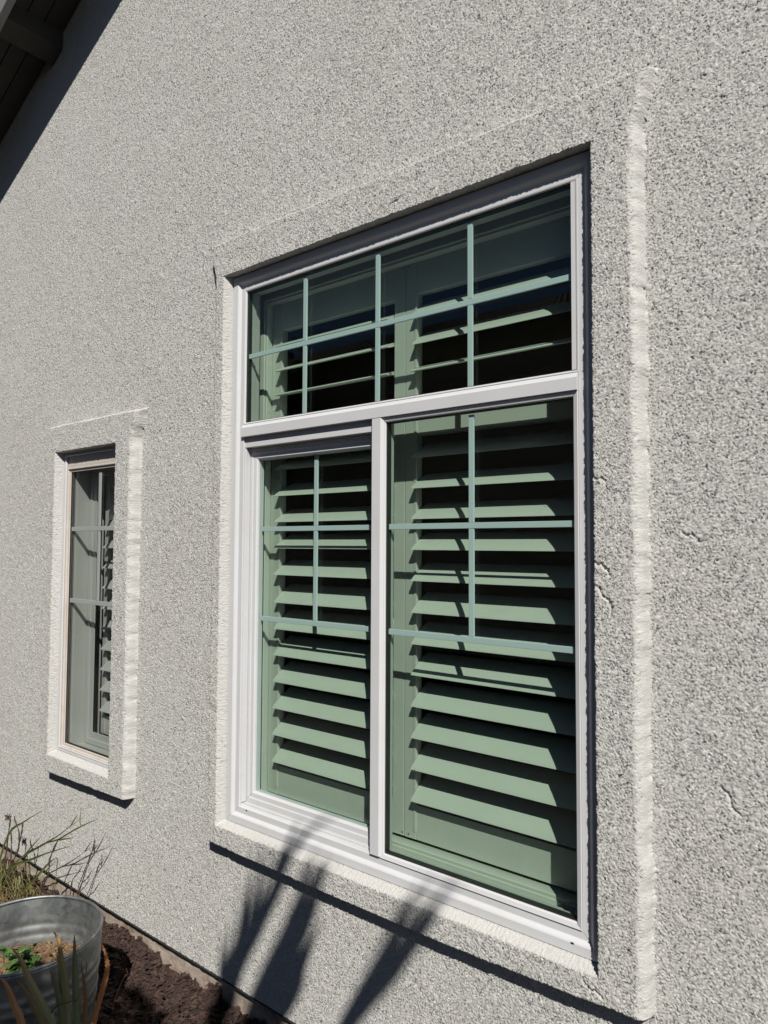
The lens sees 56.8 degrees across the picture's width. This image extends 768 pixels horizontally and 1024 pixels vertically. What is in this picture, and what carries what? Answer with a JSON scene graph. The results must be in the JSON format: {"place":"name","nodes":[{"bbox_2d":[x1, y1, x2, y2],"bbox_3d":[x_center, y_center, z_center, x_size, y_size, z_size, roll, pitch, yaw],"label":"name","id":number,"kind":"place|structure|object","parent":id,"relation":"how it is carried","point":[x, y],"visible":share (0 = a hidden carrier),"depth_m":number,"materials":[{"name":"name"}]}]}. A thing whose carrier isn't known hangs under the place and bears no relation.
{"place":"outdoors","nodes":[
{"label":"outdoors","id":0,"kind":"place"},
{"bbox_2d":[106,987,200,1023],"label":"ground","id":1,"kind":"structure","parent":0,"point":[134,1008],"depth_m":2.35,"materials":[{"name":"brown soil"}]},
{"bbox_2d":[0,857,265,1023],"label":"mulch bed","id":2,"kind":"object","parent":1,"relation":"on","point":[174,995],"visible":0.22,"depth_m":2.42,"materials":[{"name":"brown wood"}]},
{"bbox_2d":[0,813,57,897],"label":"dry weed","id":3,"kind":"object","parent":2,"relation":"on","point":[7,817],"visible":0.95,"depth_m":3.03,"materials":[{"name":"plant"}]},
{"bbox_2d":[0,850,91,902],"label":"dry grass","id":4,"kind":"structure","parent":2,"relation":"on","point":[8,889],"depth_m":2.99,"materials":[{"name":"plant"}]},
{"bbox_2d":[0,810,98,903],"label":"grass clump","id":5,"kind":"object","parent":2,"relation":"on","point":[18,883],"visible":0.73,"depth_m":2.95,"materials":[{"name":"plant"}]},
{"bbox_2d":[0,895,102,1023],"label":"washtub","id":6,"kind":"object","parent":2,"relation":"on","point":[33,919],"visible":0.69,"depth_m":2.25,"materials":[{"name":"metal"}]},
{"bbox_2d":[0,941,77,974],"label":"potting soil","id":7,"kind":"structure","parent":6,"relation":"in","point":[48,944],"depth_m":2.24,"materials":[{"name":"brown soil"}]},
{"bbox_2d":[0,941,40,973],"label":"weed","id":8,"kind":"object","parent":7,"relation":"on","point":[27,956],"visible":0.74,"depth_m":2.09,"materials":[{"name":"green plant"}]},
{"bbox_2d":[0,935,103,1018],"bbox_3d":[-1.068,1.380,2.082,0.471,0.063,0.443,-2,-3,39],"label":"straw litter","id":9,"kind":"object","parent":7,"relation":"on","point":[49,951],"visible":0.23,"depth_m":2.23,"materials":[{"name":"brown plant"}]},
{"bbox_2d":[0,931,110,1023],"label":"aloe plant","id":10,"kind":"object","parent":2,"relation":"on","point":[41,1009],"visible":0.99,"depth_m":1.63,"materials":[{"name":"green plant"}]},
{"bbox_2d":[51,999,77,1013],"bbox_3d":[-0.739,1.140,1.619,0.088,0.066,0.017,-1,-3,20],"label":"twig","id":11,"kind":"object","parent":10,"relation":"on","point":[62,1004],"visible":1,"depth_m":1.61,"materials":[{"name":"brown wood"}]},
{"bbox_2d":[70,835,104,896],"bbox_3d":[-1.155,1.418,2.759,0.267,0.413,0.005,-2,-3,39],"label":"dry weed","id":12,"kind":"object","parent":2,"relation":"on","point":[88,862],"visible":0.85,"depth_m":2.76,"materials":[{"name":"brown plant"}]},
{"bbox_2d":[0,0,767,1023],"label":"house","id":13,"kind":"structure","parent":1,"relation":"on","point":[192,192],"depth_m":2.12,"materials":[{"name":"paint"}]},
{"bbox_2d":[57,445,115,767],"bbox_3d":[-1.183,0.377,2.981,0.496,1.285,0.108,-2,-3,39],"label":"window","id":14,"kind":"structure","parent":13,"relation":"in","point":[100,461],"depth_m":3.08,"materials":[{"name":"white plastic"}]},
{"bbox_2d":[99,475,114,734],"bbox_3d":[-1.115,0.392,3.045,0.291,1.140,0.084,-2,-3,39],"label":"interior shutter","id":15,"kind":"object","parent":13,"relation":"attached to","point":[107,617],"visible":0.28,"depth_m":3.11,"materials":[{"name":"wood"}]},
{"bbox_2d":[268,266,405,835],"bbox_3d":[-0.156,0.106,2.271,0.580,1.665,0.099,-2,-3,39],"label":"interior shutter","id":16,"kind":"object","parent":13,"relation":"attached to","point":[321,764],"visible":0.79,"depth_m":2.26,"materials":[{"name":"green"}]},
{"bbox_2d":[226,150,597,962],"bbox_3d":[0.030,0.094,2.036,1.280,1.810,0.154,-2,-3,39],"label":"window","id":17,"kind":"structure","parent":13,"relation":"in","point":[557,916],"depth_m":1.97,"materials":[{"name":"white plastic"}]},
{"bbox_2d":[404,216,576,891],"bbox_3d":[0.294,0.091,1.906,0.576,1.665,0.097,-2,-3,39],"label":"interior shutter","id":18,"kind":"object","parent":13,"relation":"attached to","point":[520,818],"visible":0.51,"depth_m":1.89,"materials":[{"name":"green"}]}
]}

